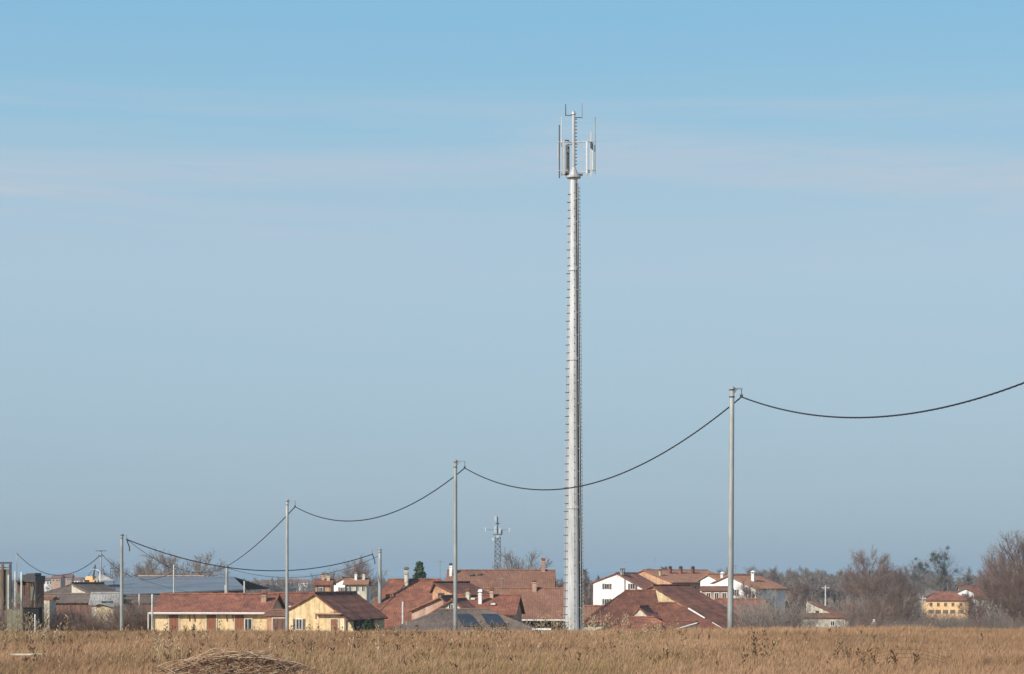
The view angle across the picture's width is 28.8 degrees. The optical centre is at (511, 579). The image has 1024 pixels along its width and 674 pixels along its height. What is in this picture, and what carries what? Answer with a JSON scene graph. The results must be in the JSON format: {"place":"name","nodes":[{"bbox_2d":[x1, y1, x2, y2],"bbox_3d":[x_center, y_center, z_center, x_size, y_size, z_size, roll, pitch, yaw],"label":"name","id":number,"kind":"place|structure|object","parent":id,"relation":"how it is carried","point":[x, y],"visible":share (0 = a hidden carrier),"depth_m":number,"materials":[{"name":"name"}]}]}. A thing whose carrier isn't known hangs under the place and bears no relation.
{"place":"outdoors","nodes":[
{"label":"outdoors","id":0,"kind":"place"},
{"bbox_2d":[51,575,65,589],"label":"house","id":1,"kind":"structure","parent":0,"point":[57,581],"depth_m":899.95,"materials":[{"name":"pink paint"}]},
{"bbox_2d":[12,571,972,580],"bbox_3d":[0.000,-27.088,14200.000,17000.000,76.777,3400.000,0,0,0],"label":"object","id":2,"kind":"structure","parent":0,"point":[559,576],"depth_m":13433.68,"materials":[{"name":"grey wood"}]},
{"bbox_2d":[0,581,1023,673],"bbox_3d":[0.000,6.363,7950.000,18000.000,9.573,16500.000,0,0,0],"label":"field ground","id":3,"kind":"structure","parent":0,"point":[821,602],"depth_m":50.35,"materials":[{"name":"beige plant"}]},
{"bbox_2d":[0,562,11,621],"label":"steel gantry","id":4,"kind":"object","parent":3,"relation":"on","point":[4,573],"visible":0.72,"depth_m":120.02,"materials":[{"name":"metal"}]},
{"bbox_2d":[6,608,22,631],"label":"green fence","id":5,"kind":"object","parent":3,"relation":"on","point":[11,614],"visible":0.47,"depth_m":113.98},
{"bbox_2d":[0,612,46,640],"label":"weed clump","id":6,"kind":"object","parent":3,"relation":"on","point":[24,626],"visible":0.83,"depth_m":59.92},
{"bbox_2d":[0,585,51,629],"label":"bare shrub","id":7,"kind":"object","parent":3,"relation":"on","point":[20,602],"visible":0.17,"depth_m":119.36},
{"bbox_2d":[16,573,44,630],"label":"rusty shed","id":8,"kind":"structure","parent":3,"relation":"on","point":[33,584],"depth_m":127.96,"materials":[{"name":"metal"}]},
{"bbox_2d":[22,607,42,631],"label":"black tank","id":9,"kind":"object","parent":3,"relation":"on","point":[37,611],"visible":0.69,"depth_m":111.55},
{"bbox_2d":[12,595,60,630],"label":"bare shrub","id":10,"kind":"object","parent":3,"relation":"on","point":[46,615],"visible":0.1,"depth_m":118.59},
{"bbox_2d":[2,614,84,641],"bbox_3d":[-13.640,1.463,58.163,1.889,0.910,1.680,0,0,36],"label":"weed clump","id":11,"kind":"object","parent":3,"relation":"on","point":[45,632],"visible":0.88,"depth_m":57.99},
{"bbox_2d":[44,595,59,631],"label":"pale hut","id":12,"kind":"object","parent":3,"relation":"on","point":[49,600],"visible":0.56,"depth_m":205.49,"materials":[{"name":"beige paint"}]},
{"bbox_2d":[44,584,71,592],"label":"roof","id":13,"kind":"structure","parent":3,"relation":"on","point":[66,589],"depth_m":246.12,"materials":[{"name":"stone"}]},
{"bbox_2d":[44,593,91,620],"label":"brown low shed","id":14,"kind":"structure","parent":3,"relation":"on","point":[76,599],"depth_m":225.90,"materials":[{"name":"grey tile"}]},
{"bbox_2d":[56,602,105,630],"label":"bare shrub","id":15,"kind":"object","parent":3,"relation":"on","point":[80,612],"visible":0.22,"depth_m":209.88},
{"bbox_2d":[63,607,106,631],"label":"bare shrub","id":16,"kind":"object","parent":3,"relation":"on","point":[76,622],"visible":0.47,"depth_m":205.73,"materials":[{"name":"plant"}]},
{"bbox_2d":[70,582,124,595],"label":"barn","id":17,"kind":"structure","parent":3,"relation":"on","point":[83,587],"depth_m":237.76,"materials":[{"name":"beige paint"}]},
{"bbox_2d":[88,592,124,621],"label":"grey roof annex","id":18,"kind":"object","parent":3,"relation":"on","point":[96,597],"visible":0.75,"depth_m":223.56,"materials":[{"name":"beige paint"}]},
{"bbox_2d":[94,601,124,626],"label":"grey lean hut","id":19,"kind":"object","parent":3,"relation":"on","point":[105,604],"visible":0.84,"depth_m":214.03,"materials":[{"name":"beige paint"}]},
{"bbox_2d":[87,600,149,629],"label":"bare shrub","id":20,"kind":"object","parent":3,"relation":"on","point":[115,612],"visible":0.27,"depth_m":209.64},
{"bbox_2d":[120,534,129,630],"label":"utility pole","id":21,"kind":"object","parent":3,"relation":"on","point":[121,583],"visible":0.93,"depth_m":202.87,"materials":[{"name":"concrete"}]},
{"bbox_2d":[127,539,371,570],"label":"overhead cable","id":22,"kind":"object","parent":21,"relation":"attached to","point":[246,569],"visible":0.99,"depth_m":219.65,"materials":[{"name":"rubber"}]},
{"bbox_2d":[101,596,153,631],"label":"bare shrub","id":23,"kind":"object","parent":3,"relation":"on","point":[144,622],"visible":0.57,"depth_m":205.67,"materials":[{"name":"plant"}]},
{"bbox_2d":[105,596,155,631],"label":"bare shrub","id":24,"kind":"object","parent":3,"relation":"on","point":[136,616],"visible":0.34,"depth_m":206.30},
{"bbox_2d":[95,556,165,607],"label":"bare tree","id":25,"kind":"object","parent":3,"relation":"on","point":[137,567],"visible":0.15,"depth_m":369.56,"materials":[{"name":"brown plant"}]},
{"bbox_2d":[113,559,166,576],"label":"bare tree","id":26,"kind":"object","parent":3,"relation":"on","point":[148,571],"visible":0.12,"depth_m":331.37,"materials":[{"name":"brown plant"}]},
{"bbox_2d":[123,595,158,628],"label":"brown lean shed","id":27,"kind":"structure","parent":3,"relation":"on","point":[146,599],"depth_m":225.71,"materials":[{"name":"grey tile"}]},
{"bbox_2d":[147,629,181,662],"bbox_3d":[-7.352,1.417,41.955,0.760,0.774,0.687,0,0,39],"label":"weed clump","id":28,"kind":"object","parent":3,"relation":"on","point":[160,643],"visible":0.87,"depth_m":41.94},
{"bbox_2d":[128,552,209,576],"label":"bare tree","id":29,"kind":"object","parent":3,"relation":"on","point":[168,565],"visible":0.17,"depth_m":380.14,"materials":[{"name":"brown plant"}]},
{"bbox_2d":[131,545,230,576],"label":"bare tree","id":30,"kind":"object","parent":3,"relation":"on","point":[162,559],"visible":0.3,"depth_m":358.58,"materials":[{"name":"brown plant"}]},
{"bbox_2d":[99,575,269,596],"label":"blue grey shed","id":31,"kind":"structure","parent":3,"relation":"on","point":[137,586],"depth_m":271.06,"materials":[{"name":"metal"}]},
{"bbox_2d":[148,591,284,631],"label":"yellow outbuilding","id":32,"kind":"structure","parent":3,"relation":"on","point":[231,611],"depth_m":199.97,"materials":[{"name":"tile"}]},
{"bbox_2d":[168,614,179,631],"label":"door","id":33,"kind":"structure","parent":32,"relation":"in","point":[173,619],"depth_m":199.85,"materials":[{"name":"brown wood"}]},
{"bbox_2d":[206,614,216,630],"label":"door","id":34,"kind":"structure","parent":32,"relation":"in","point":[211,619],"depth_m":199.61,"materials":[{"name":"brown wood"}]},
{"bbox_2d":[234,614,244,631],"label":"door","id":35,"kind":"structure","parent":32,"relation":"in","point":[239,619],"depth_m":199.46,"materials":[{"name":"brown wood"}]},
{"bbox_2d":[149,646,322,673],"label":"brush heap","id":36,"kind":"object","parent":3,"relation":"on","point":[236,662],"visible":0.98,"depth_m":36.15,"materials":[{"name":"plant"}]},
{"bbox_2d":[263,609,284,630],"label":"brick annex","id":37,"kind":"object","parent":3,"relation":"on","point":[275,617],"visible":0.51,"depth_m":193.91,"materials":[{"name":"orange paint"}]},
{"bbox_2d":[272,617,284,630],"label":"door","id":38,"kind":"structure","parent":37,"relation":"in","point":[279,622],"depth_m":193.89,"materials":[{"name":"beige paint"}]},
{"bbox_2d":[285,499,295,629],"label":"utility pole","id":39,"kind":"object","parent":3,"relation":"on","point":[287,573],"visible":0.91,"depth_m":150.90,"materials":[{"name":"concrete"}]},
{"bbox_2d":[295,468,464,521],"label":"overhead cable","id":40,"kind":"object","parent":39,"relation":"attached to","point":[388,513],"visible":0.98,"depth_m":130.42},
{"bbox_2d":[268,592,312,606],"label":"red roofed barn","id":41,"kind":"structure","parent":3,"relation":"on","point":[295,597],"depth_m":230.70,"materials":[{"name":"tile"}]},
{"bbox_2d":[313,572,335,591],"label":"orange cottage","id":42,"kind":"structure","parent":3,"relation":"on","point":[324,584],"depth_m":320.79,"materials":[{"name":"paint"}]},
{"bbox_2d":[289,591,387,631],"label":"yellow gabled house","id":43,"kind":"structure","parent":3,"relation":"on","point":[327,610],"depth_m":190.52,"materials":[{"name":"paint"}]},
{"bbox_2d":[334,577,373,602],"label":"white gabled cottage","id":44,"kind":"structure","parent":3,"relation":"on","point":[339,586],"depth_m":330.30,"materials":[{"name":"paint"}]},
{"bbox_2d":[343,567,370,601],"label":"tiled cottage","id":45,"kind":"structure","parent":3,"relation":"on","point":[360,586],"depth_m":325.00,"materials":[{"name":"beige paint"}]},
{"bbox_2d":[336,553,377,586],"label":"bare tree","id":46,"kind":"object","parent":3,"relation":"on","point":[355,568],"visible":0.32,"depth_m":399.86,"materials":[{"name":"grey plant"}]},
{"bbox_2d":[335,564,387,603],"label":"bare tree","id":47,"kind":"object","parent":3,"relation":"on","point":[367,573],"visible":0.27,"depth_m":389.88,"materials":[{"name":"brown plant"}]},
{"bbox_2d":[372,549,381,602],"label":"utility pole","id":48,"kind":"object","parent":3,"relation":"on","point":[379,575],"visible":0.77,"depth_m":240.85,"materials":[{"name":"concrete"}]},
{"bbox_2d":[372,561,442,629],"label":"hipped farmhouse","id":49,"kind":"object","parent":3,"relation":"on","point":[411,593],"visible":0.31,"depth_m":242.05,"materials":[{"name":"tile"}]},
{"bbox_2d":[412,561,426,577],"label":"fir tree","id":50,"kind":"object","parent":3,"relation":"on","point":[419,571],"visible":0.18,"depth_m":329.57,"materials":[{"name":"green plant"}]},
{"bbox_2d":[407,595,452,619],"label":"pink shed gable","id":51,"kind":"structure","parent":3,"relation":"on","point":[426,608],"depth_m":219.00,"materials":[{"name":"paint"}]},
{"bbox_2d":[428,597,475,613],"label":"ivory gable house","id":52,"kind":"structure","parent":3,"relation":"on","point":[463,602],"depth_m":212.31,"materials":[{"name":"tile"}]},
{"bbox_2d":[428,581,489,598],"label":"orange shed gable","id":53,"kind":"structure","parent":3,"relation":"on","point":[438,588],"depth_m":227.92,"materials":[{"name":"paint"}]},
{"bbox_2d":[453,460,465,630],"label":"utility pole","id":54,"kind":"object","parent":3,"relation":"on","point":[455,626],"visible":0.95,"depth_m":116.91,"materials":[{"name":"concrete"}]},
{"bbox_2d":[465,397,741,489],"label":"overhead cable","id":55,"kind":"object","parent":54,"relation":"attached to","point":[617,474],"visible":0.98,"depth_m":94.44,"materials":[{"name":"rubber"}]},
{"bbox_2d":[384,608,537,631],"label":"grey roofed house","id":56,"kind":"structure","parent":3,"relation":"on","point":[441,618],"depth_m":189.20,"materials":[{"name":"tile"}]},
{"bbox_2d":[457,577,524,620],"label":"red lean roof","id":57,"kind":"structure","parent":3,"relation":"on","point":[511,605],"depth_m":218.64,"materials":[{"name":"tile"}]},
{"bbox_2d":[485,516,509,568],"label":"lattice mast","id":58,"kind":"object","parent":3,"relation":"on","point":[498,537],"visible":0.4,"depth_m":559.14,"materials":[{"name":"metal"}]},
{"bbox_2d":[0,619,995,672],"bbox_3d":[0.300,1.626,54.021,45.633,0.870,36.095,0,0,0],"label":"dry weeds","id":59,"kind":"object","parent":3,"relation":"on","point":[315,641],"visible":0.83,"depth_m":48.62,"materials":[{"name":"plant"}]},
{"bbox_2d":[446,552,555,588],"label":"brown roofed house","id":60,"kind":"structure","parent":3,"relation":"on","point":[481,578],"depth_m":289.32,"materials":[{"name":"tile"}]},
{"bbox_2d":[12,565,1023,609],"bbox_3d":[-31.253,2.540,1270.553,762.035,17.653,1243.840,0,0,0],"label":"woodland","id":61,"kind":"object","parent":3,"relation":"on","point":[831,583],"visible":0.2,"depth_m":741.49,"materials":[{"name":"plant"}]},
{"bbox_2d":[482,579,565,630],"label":"brown roofed barn","id":62,"kind":"structure","parent":3,"relation":"on","point":[538,602],"depth_m":263.72,"materials":[{"name":"tile"}]},
{"bbox_2d":[492,545,557,584],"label":"bare tree","id":63,"kind":"object","parent":3,"relation":"on","point":[508,558],"visible":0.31,"depth_m":460.43,"materials":[{"name":"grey plant"}]},
{"bbox_2d":[504,611,571,634],"bbox_3d":[0.812,1.384,61.931,2.152,0.922,1.048,0,0,0],"label":"weed clump","id":64,"kind":"object","parent":3,"relation":"on","point":[556,626],"visible":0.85,"depth_m":62.04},
{"bbox_2d":[557,104,595,630],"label":"antenna tower","id":65,"kind":"structure","parent":3,"relation":"on","point":[574,562],"depth_m":136.66,"materials":[{"name":"metal"}]},
{"bbox_2d":[582,583,592,604],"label":"bare tree","id":66,"kind":"object","parent":3,"relation":"on","point":[587,601],"visible":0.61,"depth_m":479.53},
{"bbox_2d":[582,605,602,630],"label":"brown shed","id":67,"kind":"structure","parent":3,"relation":"on","point":[590,609],"depth_m":224.87,"materials":[{"name":"tile"}]},
{"bbox_2d":[584,589,657,630],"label":"red hipped house","id":68,"kind":"structure","parent":3,"relation":"on","point":[628,601],"depth_m":218.58,"materials":[{"name":"tile"}]},
{"bbox_2d":[601,616,665,630],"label":"front red roof","id":69,"kind":"structure","parent":68,"relation":"attached to","point":[637,621],"depth_m":190.08,"materials":[{"name":"tile"}]},
{"bbox_2d":[591,562,655,604],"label":"white house","id":70,"kind":"structure","parent":3,"relation":"on","point":[606,589],"depth_m":391.09,"materials":[{"name":"paint"}]},
{"bbox_2d":[579,607,678,638],"bbox_3d":[3.489,1.288,59.896,3.011,1.069,1.840,0,0,18],"label":"weed clump","id":71,"kind":"object","parent":3,"relation":"on","point":[612,623],"visible":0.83,"depth_m":60.04,"materials":[{"name":"plant"}]},
{"bbox_2d":[633,604,660,619],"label":"dormer house","id":72,"kind":"structure","parent":3,"relation":"on","point":[644,610],"depth_m":197.75,"materials":[{"name":"beige paint"}]},
{"bbox_2d":[640,615,686,639],"bbox_3d":[4.318,1.430,58.001,1.353,0.791,0.884,0,0,-35],"label":"weed clump","id":73,"kind":"object","parent":3,"relation":"on","point":[658,625],"visible":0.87,"depth_m":58.11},
{"bbox_2d":[637,566,713,590],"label":"orange walled house","id":74,"kind":"structure","parent":3,"relation":"on","point":[681,575],"depth_m":415.54,"materials":[{"name":"tile"}]},
{"bbox_2d":[632,602,722,629],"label":"red wing roof","id":75,"kind":"structure","parent":3,"relation":"on","point":[666,612],"depth_m":202.71,"materials":[{"name":"tile"}]},
{"bbox_2d":[644,584,757,629],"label":"long red gable house","id":76,"kind":"structure","parent":3,"relation":"on","point":[694,600],"depth_m":233.82,"materials":[{"name":"tile"}]},
{"bbox_2d":[650,619,699,629],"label":"porch roof","id":77,"kind":"structure","parent":76,"relation":"attached to","point":[685,623],"depth_m":182.17,"materials":[{"name":"tile"}]},
{"bbox_2d":[699,586,727,599],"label":"cream terrace","id":78,"kind":"structure","parent":3,"relation":"on","point":[713,592],"depth_m":289.75,"materials":[{"name":"pink paint"}]},
{"bbox_2d":[696,565,748,592],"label":"house","id":79,"kind":"structure","parent":3,"relation":"on","point":[707,579],"depth_m":346.00,"materials":[{"name":"white paint"}]},
{"bbox_2d":[727,386,742,628],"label":"utility pole","id":80,"kind":"object","parent":3,"relation":"on","point":[732,389],"visible":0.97,"depth_m":81.91,"materials":[{"name":"concrete"}]},
{"bbox_2d":[742,382,1023,418],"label":"overhead cable","id":81,"kind":"object","parent":80,"relation":"attached to","point":[889,415],"visible":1,"depth_m":70.36,"materials":[{"name":"rubber"}]},
{"bbox_2d":[715,598,766,623],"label":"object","id":82,"kind":"structure","parent":3,"relation":"on","point":[723,601],"depth_m":283.45,"materials":[{"name":"tile"}]},
{"bbox_2d":[710,570,788,619],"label":"last orange roof house","id":83,"kind":"structure","parent":3,"relation":"on","point":[765,584],"depth_m":336.61,"materials":[{"name":"white paint"}]},
{"bbox_2d":[733,579,776,611],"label":"bare tree","id":84,"kind":"object","parent":3,"relation":"on","point":[749,591],"visible":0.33,"depth_m":299.27,"materials":[{"name":"grey plant"}]},
{"bbox_2d":[741,628,775,667],"bbox_3d":[5.072,1.433,41.063,0.705,0.897,0.411,0,0,0],"label":"weed clump","id":85,"kind":"object","parent":3,"relation":"on","point":[755,652],"visible":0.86,"depth_m":40.99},
{"bbox_2d":[723,595,794,628],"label":"bare shrub","id":86,"kind":"object","parent":3,"relation":"on","point":[745,622],"visible":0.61,"depth_m":229.19,"materials":[{"name":"plant"}]},
{"bbox_2d":[733,585,786,620],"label":"bare tree","id":87,"kind":"object","parent":3,"relation":"on","point":[762,602],"visible":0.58,"depth_m":261.72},
{"bbox_2d":[765,604,808,628],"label":"bare shrub","id":88,"kind":"object","parent":3,"relation":"on","point":[792,623],"visible":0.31,"depth_m":258.03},
{"bbox_2d":[759,591,827,628],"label":"bare shrub","id":89,"kind":"object","parent":3,"relation":"on","point":[810,622],"visible":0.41,"depth_m":259.00,"materials":[{"name":"plant"}]},
{"bbox_2d":[785,588,805,618],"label":"bare tree","id":90,"kind":"object","parent":3,"relation":"on","point":[788,595],"visible":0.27,"depth_m":348.95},
{"bbox_2d":[782,579,820,622],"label":"bare tree","id":91,"kind":"object","parent":3,"relation":"on","point":[803,592],"visible":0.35,"depth_m":399.75,"materials":[{"name":"plant"}]},
{"bbox_2d":[800,613,844,627],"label":"stone lean to","id":92,"kind":"object","parent":3,"relation":"on","point":[831,618],"visible":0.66,"depth_m":293.00,"materials":[{"name":"brown tile"}]},
{"bbox_2d":[806,599,849,626],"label":"ivory shed house","id":93,"kind":"structure","parent":3,"relation":"on","point":[819,608],"depth_m":300.40,"materials":[{"name":"paint"}]},
{"bbox_2d":[819,591,901,627],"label":"bare shrub","id":94,"kind":"object","parent":3,"relation":"on","point":[849,610],"visible":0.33,"depth_m":301.50,"materials":[{"name":"plant"}]},
{"bbox_2d":[837,544,898,607],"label":"bare tree","id":95,"kind":"object","parent":3,"relation":"on","point":[883,569],"visible":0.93,"depth_m":428.96,"materials":[{"name":"plant"}]},
{"bbox_2d":[846,647,918,671],"bbox_3d":[7.549,1.614,40.030,1.489,0.545,0.748,0,0,-17],"label":"weed clump","id":96,"kind":"object","parent":3,"relation":"on","point":[894,659],"visible":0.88,"depth_m":39.98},
{"bbox_2d":[862,587,905,619],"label":"bare tree","id":97,"kind":"object","parent":3,"relation":"on","point":[874,600],"visible":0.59,"depth_m":309.62,"materials":[{"name":"plant"}]},
{"bbox_2d":[882,566,917,600],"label":"bare tree","id":98,"kind":"object","parent":3,"relation":"on","point":[901,575],"visible":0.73,"depth_m":518.80,"materials":[{"name":"plant"}]},
{"bbox_2d":[883,584,927,623],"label":"bare tree","id":99,"kind":"object","parent":3,"relation":"on","point":[912,604],"visible":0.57,"depth_m":319.43,"materials":[{"name":"plant"}]},
{"bbox_2d":[894,558,932,593],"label":"ivy tree","id":100,"kind":"object","parent":3,"relation":"on","point":[914,576],"visible":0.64,"depth_m":599.17,"materials":[{"name":"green plant"}]},
{"bbox_2d":[910,612,969,628],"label":"bare shrub","id":101,"kind":"object","parent":3,"relation":"on","point":[942,624],"visible":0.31,"depth_m":199.80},
{"bbox_2d":[916,546,965,590],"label":"ivy tree","id":102,"kind":"object","parent":3,"relation":"on","point":[935,558],"visible":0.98,"depth_m":559.31,"materials":[{"name":"green plant"}]},
{"bbox_2d":[919,585,968,620],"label":"orange block","id":103,"kind":"structure","parent":3,"relation":"on","point":[944,601],"depth_m":499.82,"materials":[{"name":"paint"}]},
{"bbox_2d":[957,588,987,622],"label":"bare tree","id":104,"kind":"object","parent":3,"relation":"on","point":[970,601],"visible":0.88,"depth_m":299.66,"materials":[{"name":"grey plant"}]},
{"bbox_2d":[956,585,1010,612],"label":"white wide villa","id":105,"kind":"object","parent":3,"relation":"on","point":[975,589],"visible":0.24,"depth_m":543.88,"materials":[{"name":"tile"}]},
{"bbox_2d":[967,575,1009,618],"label":"bare tree","id":106,"kind":"object","parent":3,"relation":"on","point":[988,589],"visible":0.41,"depth_m":329.54,"materials":[{"name":"plant"}]},
{"bbox_2d":[977,546,1022,608],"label":"bare tree","id":107,"kind":"object","parent":3,"relation":"on","point":[979,583],"visible":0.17,"depth_m":379.83,"materials":[{"name":"plant"}]},
{"bbox_2d":[979,529,1023,608],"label":"bare tree","id":108,"kind":"object","parent":3,"relation":"on","point":[1019,550],"visible":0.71,"depth_m":329.13,"materials":[{"name":"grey plant"}]},
{"bbox_2d":[983,572,1023,626],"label":"bare tree","id":109,"kind":"object","parent":3,"relation":"on","point":[1013,609],"visible":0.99,"depth_m":289.74,"materials":[{"name":"plant"}]},
{"bbox_2d":[997,568,1023,620],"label":"bare tree","id":110,"kind":"object","parent":3,"relation":"on","point":[1021,589],"visible":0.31,"depth_m":300.07,"materials":[{"name":"brown plant"}]},
{"bbox_2d":[0,0,1023,578],"label":"sky","id":111,"kind":"structure","parent":0,"point":[256,256],"materials":[{"name":"blue"}]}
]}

